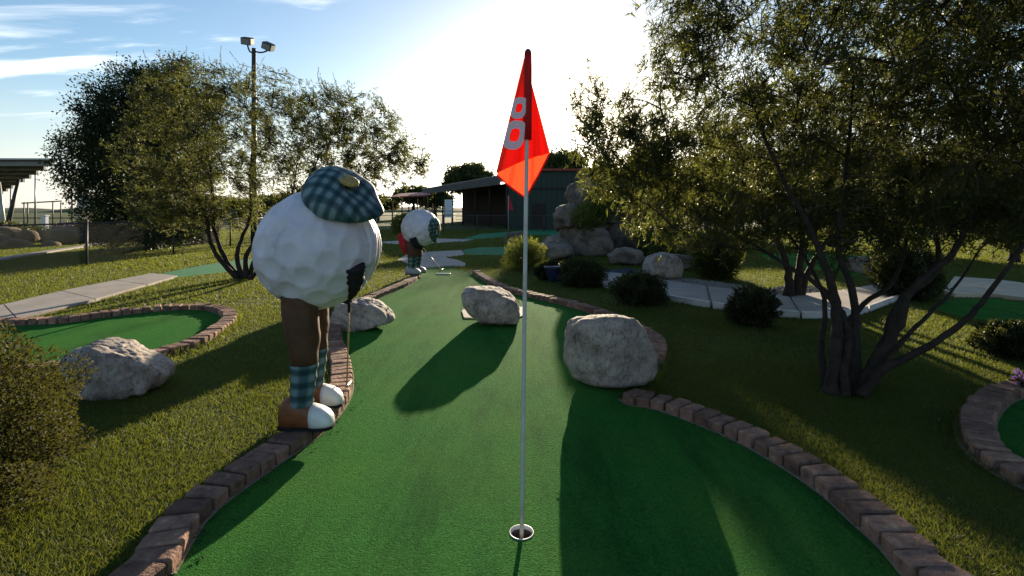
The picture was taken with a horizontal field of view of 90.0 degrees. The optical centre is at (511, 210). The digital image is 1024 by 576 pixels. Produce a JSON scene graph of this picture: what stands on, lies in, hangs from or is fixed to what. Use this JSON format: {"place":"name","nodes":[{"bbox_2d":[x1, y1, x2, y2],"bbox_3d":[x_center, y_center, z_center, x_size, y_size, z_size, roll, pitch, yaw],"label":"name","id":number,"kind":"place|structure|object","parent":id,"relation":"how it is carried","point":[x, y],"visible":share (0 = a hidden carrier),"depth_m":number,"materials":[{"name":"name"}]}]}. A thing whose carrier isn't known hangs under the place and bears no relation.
{"place":"outdoors","nodes":[
{"label":"outdoors","id":0,"kind":"place"},
{"bbox_2d":[77,181,107,218],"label":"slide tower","id":1,"kind":"structure","parent":0,"point":[78,205],"depth_m":47.60,"materials":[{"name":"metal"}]},
{"bbox_2d":[4,207,461,212],"bbox_3d":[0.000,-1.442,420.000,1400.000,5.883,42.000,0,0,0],"label":"distant hill","id":2,"kind":"structure","parent":0,"point":[39,210],"depth_m":407.72,"materials":[{"name":"green plant"}]},
{"bbox_2d":[381,238,472,243],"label":"distant path","id":3,"kind":"structure","parent":0,"point":[439,240],"depth_m":25.68,"materials":[{"name":"concrete"}]},
{"bbox_2d":[0,213,1023,575],"bbox_3d":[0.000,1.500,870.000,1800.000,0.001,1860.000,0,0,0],"label":"ground","id":4,"kind":"structure","parent":0,"point":[384,225],"depth_m":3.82,"materials":[{"name":"green plant"}]},
{"bbox_2d":[0,219,53,230],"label":"dark hedge","id":5,"kind":"object","parent":4,"relation":"on","point":[34,228],"visible":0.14,"depth_m":25.47,"materials":[{"name":"green plant"}]},
{"bbox_2d":[0,158,54,223],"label":"canopy shelter","id":6,"kind":"object","parent":4,"relation":"on","point":[15,172],"visible":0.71,"depth_m":32.91,"materials":[{"name":"metal"}]},
{"bbox_2d":[0,226,61,248],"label":"rock bank","id":7,"kind":"object","parent":4,"relation":"on","point":[18,241],"visible":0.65,"depth_m":21.48,"materials":[{"name":"grey stone"}]},
{"bbox_2d":[34,175,35,223],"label":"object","id":8,"kind":"object","parent":4,"relation":"on","point":[34,199],"visible":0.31,"depth_m":54.95,"materials":[{"name":"grey metal"}]},
{"bbox_2d":[33,230,43,241],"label":"boulder","id":9,"kind":"object","parent":4,"relation":"on","point":[39,233],"visible":0.23,"depth_m":24.73,"materials":[{"name":"grey stone"}]},
{"bbox_2d":[21,200,60,222],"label":"goal frame","id":10,"kind":"object","parent":4,"relation":"on","point":[23,203],"visible":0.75,"depth_m":59.95,"materials":[{"name":"metal"}]},
{"bbox_2d":[40,215,49,229],"bbox_3d":[-34.675,0.910,38.000,0.420,1.180,0.380,0,0,0],"label":"utility box","id":11,"kind":"object","parent":4,"relation":"on","point":[44,219],"visible":0.67,"depth_m":37.85,"materials":[{"name":"white plastic"}]},
{"bbox_2d":[0,243,95,259],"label":"kerb strip","id":12,"kind":"object","parent":4,"relation":"on","point":[38,253],"visible":0.44,"depth_m":17.50,"materials":[{"name":"concrete"}]},
{"bbox_2d":[0,315,100,522],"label":"boxwood bush","id":13,"kind":"object","parent":4,"relation":"on","point":[18,453],"visible":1,"depth_m":2.53,"materials":[{"name":"green plant"}]},
{"bbox_2d":[42,226,83,243],"bbox_3d":[-20.181,1.114,23.035,1.187,0.852,1.433,0,0,0],"label":"boulder","id":14,"kind":"object","parent":4,"relation":"on","point":[60,234],"visible":0.78,"depth_m":22.64,"materials":[{"name":"grey stone"}]},
{"bbox_2d":[50,220,76,228],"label":"flower clump","id":15,"kind":"object","parent":4,"relation":"on","point":[51,227],"visible":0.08,"depth_m":25.85,"materials":[{"name":"green plant"}]},
{"bbox_2d":[76,219,97,241],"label":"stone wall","id":16,"kind":"structure","parent":4,"relation":"on","point":[82,226],"depth_m":24.04,"materials":[{"name":"grey stone"}]},
{"bbox_2d":[0,273,176,317],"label":"footpath","id":17,"kind":"structure","parent":4,"relation":"on","point":[53,302],"depth_m":8.65,"materials":[{"name":"concrete"}]},
{"bbox_2d":[0,310,220,364],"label":"green side putting","id":18,"kind":"object","parent":4,"relation":"on","point":[152,330],"visible":0.71,"depth_m":6.39,"materials":[{"name":"carpet"}]},
{"bbox_2d":[59,337,175,401],"bbox_3d":[-3.252,1.305,4.229,0.783,0.471,0.491,0,0,-23],"label":"boulder","id":19,"kind":"object","parent":4,"relation":"on","point":[129,368],"visible":0.88,"depth_m":4.08,"materials":[{"name":"grey stone"}]},
{"bbox_2d":[0,303,239,374],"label":"brick border","id":20,"kind":"object","parent":4,"relation":"on","point":[228,315],"visible":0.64,"depth_m":6.79,"materials":[{"name":"brown brick"}]},
{"bbox_2d":[0,217,262,273],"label":"chain link fence","id":21,"kind":"object","parent":4,"relation":"on","point":[86,248],"visible":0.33,"depth_m":14.17,"materials":[{"name":"metal"}]},
{"bbox_2d":[34,50,232,253],"bbox_3d":[-13.627,-2.117,18.972,6.182,7.667,5.083,0,0,0],"label":"oak tree","id":22,"kind":"object","parent":4,"relation":"on","point":[91,153],"visible":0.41,"depth_m":17.74,"materials":[{"name":"green plant"}]},
{"bbox_2d":[12,218,259,218],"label":"crowd rail","id":23,"kind":"object","parent":4,"relation":"on","point":[58,218],"depth_m":51.94,"materials":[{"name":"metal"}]},
{"bbox_2d":[175,213,218,244],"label":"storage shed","id":24,"kind":"structure","parent":4,"relation":"on","point":[213,240],"depth_m":22.71,"materials":[{"name":"brown wood"}]},
{"bbox_2d":[162,259,251,276],"bbox_3d":[-7.528,1.494,14.185,1.870,0.001,5.513,0,0,0],"label":"tee strip","id":25,"kind":"object","parent":4,"relation":"on","point":[206,269],"visible":0.43,"depth_m":12.78,"materials":[{"name":"green carpet"}]},
{"bbox_2d":[219,194,244,209],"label":"broadleaf tree","id":26,"kind":"object","parent":4,"relation":"on","point":[231,206],"visible":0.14,"depth_m":87.26,"materials":[{"name":"green plant"}]},
{"bbox_2d":[240,37,274,243],"bbox_3d":[-10.906,-2.954,21.994,1.404,9.107,0.435,0,0,0],"label":"light pole","id":27,"kind":"object","parent":4,"relation":"on","point":[266,46],"visible":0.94,"depth_m":21.91,"materials":[{"name":"metal"}]},
{"bbox_2d":[108,275,419,575],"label":"brick border","id":28,"kind":"object","parent":4,"relation":"on","point":[163,545],"visible":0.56,"depth_m":2.64,"materials":[{"name":"brown brick"}]},
{"bbox_2d":[252,166,383,431],"bbox_3d":[-1.314,0.562,3.581,0.896,1.729,0.839,0,0,0],"label":"golfer statue","id":29,"kind":"object","parent":28,"relation":"on","point":[316,248],"visible":1,"depth_m":3.30,"materials":[{"name":"paint"}]},
{"bbox_2d":[345,304,351,387],"bbox_3d":[-1.229,0.933,3.839,0.054,0.939,0.638,0,0,-18],"label":"putter","id":30,"kind":"object","parent":29,"relation":"attached to","point":[348,384],"visible":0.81,"depth_m":3.86,"materials":[{"name":"silver metal"}]},
{"bbox_2d":[398,209,440,274],"bbox_3d":[-2.070,0.696,11.583,0.856,1.461,0.887,0,0,-45],"label":"golfer statue","id":31,"kind":"object","parent":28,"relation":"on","point":[420,228],"visible":1,"depth_m":11.34,"materials":[{"name":"paint"}]},
{"bbox_2d":[245,189,286,209],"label":"broadleaf tree","id":32,"kind":"object","parent":4,"relation":"on","point":[268,203],"visible":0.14,"depth_m":72.16,"materials":[{"name":"green plant"}]},
{"bbox_2d":[98,46,437,279],"bbox_3d":[-5.266,-1.015,11.353,7.124,5.120,3.296,0,0,0],"label":"chaste tree","id":33,"kind":"object","parent":4,"relation":"on","point":[210,202],"visible":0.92,"depth_m":10.94,"materials":[{"name":"green plant"}]},
{"bbox_2d":[219,210,379,220],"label":"boundary wall","id":34,"kind":"structure","parent":4,"relation":"on","point":[260,216],"depth_m":71.85,"materials":[{"name":"green"}]},
{"bbox_2d":[378,193,400,211],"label":"broadleaf tree","id":35,"kind":"object","parent":4,"relation":"on","point":[389,204],"visible":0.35,"depth_m":90.44,"materials":[{"name":"green plant"}]},
{"bbox_2d":[390,212,406,232],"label":"garden bush","id":36,"kind":"object","parent":4,"relation":"on","point":[396,222],"visible":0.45,"depth_m":34.03,"materials":[{"name":"green plant"}]},
{"bbox_2d":[389,192,433,218],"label":"red shelter","id":37,"kind":"object","parent":4,"relation":"on","point":[419,194],"visible":0.55,"depth_m":61.33,"materials":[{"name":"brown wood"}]},
{"bbox_2d":[391,183,435,210],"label":"broadleaf tree","id":38,"kind":"object","parent":4,"relation":"on","point":[416,189],"visible":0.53,"depth_m":83.45,"materials":[{"name":"green plant"}]},
{"bbox_2d":[398,250,465,267],"bbox_3d":[-2.533,1.496,16.357,2.078,0.001,6.050,0,0,-6],"label":"tee pad","id":39,"kind":"object","parent":4,"relation":"on","point":[438,258],"visible":0.8,"depth_m":15.69,"materials":[{"name":"concrete"}]},
{"bbox_2d":[415,191,457,218],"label":"broadleaf tree","id":40,"kind":"object","parent":4,"relation":"on","point":[438,199],"visible":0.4,"depth_m":93.59,"materials":[{"name":"green plant"}]},
{"bbox_2d":[444,199,452,225],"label":"notice board","id":41,"kind":"object","parent":4,"relation":"on","point":[448,207],"visible":0.86,"depth_m":49.97,"materials":[{"name":"metal"}]},
{"bbox_2d":[375,214,552,231],"bbox_3d":[-2.475,0.900,36.200,19.022,1.300,0.076,0,0,0],"label":"chain link fence","id":42,"kind":"object","parent":4,"relation":"on","point":[443,215],"visible":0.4,"depth_m":36.20,"materials":[{"name":"metal"}]},
{"bbox_2d":[441,159,494,196],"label":"broadleaf tree","id":43,"kind":"object","parent":4,"relation":"on","point":[465,171],"visible":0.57,"depth_m":73.27,"materials":[{"name":"green plant"}]},
{"bbox_2d":[462,247,516,254],"bbox_3d":[-0.478,1.494,19.160,2.855,0.001,4.034,0,0,0],"label":"putting green","id":44,"kind":"object","parent":4,"relation":"on","point":[489,250],"visible":0.6,"depth_m":18.73,"materials":[{"name":"carpet"}]},
{"bbox_2d":[422,167,591,228],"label":"pavilion","id":45,"kind":"structure","parent":4,"relation":"on","point":[485,196],"depth_m":57.84,"materials":[{"name":"brown wood"}]},
{"bbox_2d":[508,195,512,229],"bbox_3d":[-0.089,0.176,38.000,0.416,2.648,0.100,0,0,0],"label":"flagstick","id":46,"kind":"object","parent":4,"relation":"on","point":[510,207],"visible":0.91,"depth_m":37.99,"materials":[{"name":"red fabric"}]},
{"bbox_2d":[464,230,557,238],"bbox_3d":[1.407,1.494,33.027,6.747,0.001,13.755,0,0,8],"label":"putting green","id":47,"kind":"object","parent":4,"relation":"on","point":[503,234],"visible":0.64,"depth_m":32.10,"materials":[{"name":"green carpet"}]},
{"bbox_2d":[505,231,522,243],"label":"boulder","id":48,"kind":"object","parent":4,"relation":"on","point":[509,235],"visible":0.68,"depth_m":22.56,"materials":[{"name":"grey stone"}]},
{"bbox_2d":[501,235,554,269],"bbox_3d":[0.389,1.059,13.077,1.428,0.966,1.169,0,0,0],"label":"flowering shrub","id":49,"kind":"object","parent":4,"relation":"on","point":[516,253],"visible":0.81,"depth_m":12.95,"materials":[{"name":"green plant"}]},
{"bbox_2d":[172,266,900,575],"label":"putting green","id":50,"kind":"object","parent":4,"relation":"on","point":[422,441],"visible":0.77,"depth_m":2.77,"materials":[{"name":"carpet"}]},
{"bbox_2d":[329,297,394,331],"bbox_3d":[-1.923,1.328,6.590,0.852,0.424,0.596,0,0,0],"label":"boulder","id":51,"kind":"object","parent":50,"relation":"on","point":[367,313],"visible":0.92,"depth_m":6.33,"materials":[{"name":"grey stone"}]},
{"bbox_2d":[461,285,519,324],"bbox_3d":[-0.276,1.271,6.745,0.763,0.538,0.582,0,0,0],"label":"boulder","id":52,"kind":"object","parent":50,"relation":"on","point":[489,305],"visible":0.98,"depth_m":6.52,"materials":[{"name":"grey stone"}]},
{"bbox_2d":[462,307,522,318],"bbox_3d":[-0.263,1.487,7.512,0.958,0.018,0.976,0,0,0],"label":"rock base slab","id":53,"kind":"object","parent":50,"relation":"on","point":[466,315],"visible":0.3,"depth_m":7.29,"materials":[{"name":"concrete"}]},
{"bbox_2d":[509,524,533,539],"bbox_3d":[0.045,1.551,2.380,0.115,0.118,0.115,0,0,0],"label":"golf cup","id":54,"kind":"object","parent":50,"relation":"in","point":[514,531],"visible":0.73,"depth_m":2.42,"materials":[{"name":"plastic"}]},
{"bbox_2d":[496,49,549,538],"bbox_3d":[0.054,0.429,2.396,0.272,2.362,0.086,0,0,-15],"label":"flagstick","id":55,"kind":"object","parent":54,"relation":"in","point":[524,155],"visible":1,"depth_m":2.37,"materials":[{"name":"fabric"}]},
{"bbox_2d":[177,335,883,565],"bbox_3d":[-0.288,1.490,4.540,4.034,0.004,5.030,0,0,0],"label":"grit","id":56,"kind":"object","parent":50,"relation":"on","point":[349,410],"visible":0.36,"depth_m":2.67,"materials":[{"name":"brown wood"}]},
{"bbox_2d":[563,314,657,387],"bbox_3d":[0.850,1.212,4.447,0.816,0.656,0.581,0,0,0],"label":"boulder","id":57,"kind":"object","parent":50,"relation":"on","point":[610,351],"visible":1,"depth_m":4.24,"materials":[{"name":"grey stone"}]},
{"bbox_2d":[530,258,559,280],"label":"ball bush","id":58,"kind":"object","parent":4,"relation":"on","point":[538,271],"visible":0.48,"depth_m":11.03,"materials":[{"name":"green plant"}]},
{"bbox_2d":[544,265,561,281],"bbox_3d":[0.902,1.337,10.827,0.450,0.325,0.450,0,0,0],"label":"planter pot","id":59,"kind":"object","parent":4,"relation":"on","point":[552,272],"visible":0.73,"depth_m":10.67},
{"bbox_2d":[543,145,588,168],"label":"broadleaf tree","id":60,"kind":"object","parent":4,"relation":"on","point":[559,159],"visible":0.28,"depth_m":64.44,"materials":[{"name":"green plant"}]},
{"bbox_2d":[473,270,669,363],"bbox_3d":[0.526,1.473,8.668,0.838,0.126,7.646,0,0,-19],"label":"brick border","id":61,"kind":"object","parent":4,"relation":"on","point":[658,340],"visible":0.63,"depth_m":7.87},
{"bbox_2d":[557,256,612,287],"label":"ball bush","id":62,"kind":"object","parent":4,"relation":"on","point":[583,272],"visible":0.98,"depth_m":9.99,"materials":[{"name":"green plant"}]},
{"bbox_2d":[508,169,681,228],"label":"green building","id":63,"kind":"structure","parent":4,"relation":"on","point":[546,196],"depth_m":42.00,"materials":[{"name":"green metal"}]},
{"bbox_2d":[533,203,544,228],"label":"door","id":64,"kind":"structure","parent":63,"relation":"in","point":[538,208],"depth_m":41.90,"materials":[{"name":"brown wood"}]},
{"bbox_2d":[531,177,692,264],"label":"rock waterfall","id":65,"kind":"object","parent":4,"relation":"on","point":[568,241],"visible":0.48,"depth_m":17.13,"materials":[{"name":"grey stone"}]},
{"bbox_2d":[568,200,609,232],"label":"hanging shrub","id":66,"kind":"object","parent":65,"relation":"on","point":[590,219],"visible":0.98,"depth_m":16.89,"materials":[{"name":"green plant"}]},
{"bbox_2d":[583,179,624,223],"bbox_3d":[3.155,-0.343,17.210,1.596,1.766,1.188,0,0,0],"label":"hanging shrub","id":67,"kind":"object","parent":65,"relation":"on","point":[606,206],"visible":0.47,"depth_m":17.05,"materials":[{"name":"green plant"}]},
{"bbox_2d":[617,177,659,220],"bbox_3d":[4.653,-0.546,18.023,2.837,2.053,2.010,0,0,0],"label":"hanging shrub","id":68,"kind":"object","parent":65,"relation":"on","point":[634,201],"visible":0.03,"depth_m":17.96,"materials":[{"name":"green plant"}]},
{"bbox_2d":[620,217,694,254],"bbox_3d":[4.704,0.817,16.176,2.352,1.752,1.879,0,0,-27],"label":"hanging shrub","id":69,"kind":"object","parent":65,"relation":"on","point":[663,248],"visible":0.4,"depth_m":16.10,"materials":[{"name":"green plant"}]},
{"bbox_2d":[603,268,670,306],"bbox_3d":[2.029,1.222,8.286,1.085,0.626,1.108,0,0,0],"label":"ball bush","id":70,"kind":"object","parent":4,"relation":"on","point":[641,288],"visible":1,"depth_m":8.06,"materials":[{"name":"green plant"}]},
{"bbox_2d":[642,252,682,278],"bbox_3d":[3.274,1.228,11.207,0.833,0.624,0.681,0,0,0],"label":"boulder","id":71,"kind":"object","parent":4,"relation":"on","point":[668,265],"visible":0.79,"depth_m":10.93,"materials":[{"name":"grey stone"}]},
{"bbox_2d":[674,254,693,269],"bbox_3d":[4.253,1.325,13.260,1.136,0.429,0.805,0,0,0],"label":"boulder","id":72,"kind":"object","parent":4,"relation":"on","point":[686,264],"visible":0.34,"depth_m":12.88,"materials":[{"name":"grey stone"}]},
{"bbox_2d":[663,277,746,288],"bbox_3d":[3.918,1.480,10.373,0.842,0.088,2.231,0,0,-35],"label":"gravel bed","id":73,"kind":"object","parent":4,"relation":"on","point":[706,283],"visible":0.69,"depth_m":10.38,"materials":[{"name":"grey gravel"}]},
{"bbox_2d":[686,229,747,279],"bbox_3d":[4.531,0.948,11.345,1.328,1.321,1.188,0,0,0],"label":"leafy shrub","id":74,"kind":"object","parent":4,"relation":"on","point":[703,263],"visible":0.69,"depth_m":11.10,"materials":[{"name":"green plant"}]},
{"bbox_2d":[682,139,774,202],"bbox_3d":[10.218,-1.032,24.049,4.922,5.132,4.510,0,0,0],"label":"broadleaf tree","id":75,"kind":"object","parent":4,"relation":"on","point":[722,168],"depth_m":23.80,"materials":[{"name":"green plant"}]},
{"bbox_2d":[599,272,899,318],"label":"curved path","id":76,"kind":"structure","parent":4,"relation":"on","point":[808,305],"depth_m":8.38,"materials":[{"name":"concrete"}]},
{"bbox_2d":[721,283,783,328],"bbox_3d":[3.136,1.247,6.729,0.748,0.595,0.756,0,0,0],"label":"ball bush","id":77,"kind":"object","parent":4,"relation":"on","point":[748,306],"visible":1,"depth_m":6.56,"materials":[{"name":"green plant"}]},
{"bbox_2d":[558,0,1023,399],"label":"chaste tree","id":78,"kind":"object","parent":4,"relation":"on","point":[968,102],"visible":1,"depth_m":4.57,"materials":[{"name":"green plant"}]},
{"bbox_2d":[766,285,819,292],"bbox_3d":[5.203,1.480,9.406,1.653,0.094,0.952,0,0,-36],"label":"gravel ring","id":79,"kind":"object","parent":4,"relation":"on","point":[810,289],"visible":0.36,"depth_m":9.48,"materials":[{"name":"grey gravel"}]},
{"bbox_2d":[619,388,972,575],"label":"brick border","id":80,"kind":"object","parent":4,"relation":"on","point":[905,548],"visible":0.84,"depth_m":2.67,"materials":[{"name":"brown brick"}]},
{"bbox_2d":[661,305,970,499],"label":"fallen leaves","id":81,"kind":"object","parent":4,"relation":"on","point":[880,413],"visible":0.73,"depth_m":3.93,"materials":[{"name":"brown plant"}]},
{"bbox_2d":[766,143,869,246],"bbox_3d":[12.993,-0.870,20.930,5.132,4.841,4.632,0,0,-36],"label":"broadleaf tree","id":82,"kind":"object","parent":4,"relation":"on","point":[817,204],"visible":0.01,"depth_m":20.81,"materials":[{"name":"green plant"}]},
{"bbox_2d":[759,253,876,276],"bbox_3d":[8.866,1.494,15.059,3.400,0.001,7.242,0,0,33],"label":"putting green","id":83,"kind":"object","parent":4,"relation":"on","point":[792,257],"visible":0.33,"depth_m":15.66,"materials":[{"name":"carpet"}]},
{"bbox_2d":[845,256,871,272],"bbox_3d":[8.461,1.317,12.505,0.614,0.447,0.602,0,0,0],"label":"boulder","id":84,"kind":"object","parent":83,"relation":"on","point":[854,268],"visible":0.45,"depth_m":12.27,"materials":[{"name":"grey stone"}]},
{"bbox_2d":[637,45,999,296],"bbox_3d":[5.215,-0.689,9.032,6.209,4.364,3.271,0,0,0],"label":"chaste tree","id":85,"kind":"object","parent":4,"relation":"on","point":[796,284],"visible":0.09,"depth_m":8.68,"materials":[{"name":"green plant"}]},
{"bbox_2d":[862,237,951,302],"bbox_3d":[6.724,0.968,8.736,1.177,1.131,1.260,0,0,0],"label":"ball bush","id":86,"kind":"object","parent":4,"relation":"on","point":[909,275],"visible":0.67,"depth_m":8.51,"materials":[{"name":"green plant"}]},
{"bbox_2d":[866,139,973,246],"bbox_3d":[13.496,-0.496,17.029,4.304,4.021,3.819,0,0,0],"label":"broadleaf tree","id":87,"kind":"object","parent":4,"relation":"on","point":[916,240],"visible":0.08,"depth_m":16.50,"materials":[{"name":"green plant"}]},
{"bbox_2d":[931,298,1023,322],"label":"putting green","id":88,"kind":"object","parent":4,"relation":"on","point":[994,309],"visible":0.78,"depth_m":7.82,"materials":[{"name":"carpet"}]},
{"bbox_2d":[938,122,1023,261],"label":"broadleaf tree","id":89,"kind":"object","parent":4,"relation":"on","point":[1010,256],"visible":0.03,"depth_m":14.87,"materials":[{"name":"green plant"}]},
{"bbox_2d":[944,276,1023,300],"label":"sandy path","id":90,"kind":"structure","parent":4,"relation":"on","point":[969,287],"depth_m":9.41,"materials":[{"name":"beige concrete"}]},
{"bbox_2d":[953,378,1023,489],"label":"brick border","id":91,"kind":"object","parent":4,"relation":"on","point":[982,409],"visible":0.9,"depth_m":3.37,"materials":[{"name":"brick"}]},
{"bbox_2d":[963,318,1023,361],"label":"ball bush","id":92,"kind":"object","parent":4,"relation":"on","point":[1002,339],"visible":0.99,"depth_m":5.19,"materials":[{"name":"green plant"}]},
{"bbox_2d":[997,399,1023,458],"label":"putting green","id":93,"kind":"object","parent":4,"relation":"on","point":[1010,428],"visible":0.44,"depth_m":3.51,"materials":[{"name":"carpet"}]},
{"bbox_2d":[1011,368,1023,387],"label":"flower clump","id":94,"kind":"object","parent":4,"relation":"on","point":[1019,379],"visible":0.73,"depth_m":4.21,"materials":[{"name":"purple plant"}]},
{"bbox_2d":[0,0,1023,208],"label":"sky","id":95,"kind":"structure","parent":0,"point":[452,68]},
{"bbox_2d":[605,268,642,274],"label":"pond water","id":96,"kind":"structure","parent":0,"point":[625,270],"depth_m":12.77,"materials":[{"name":"blue liquid"}]}
]}

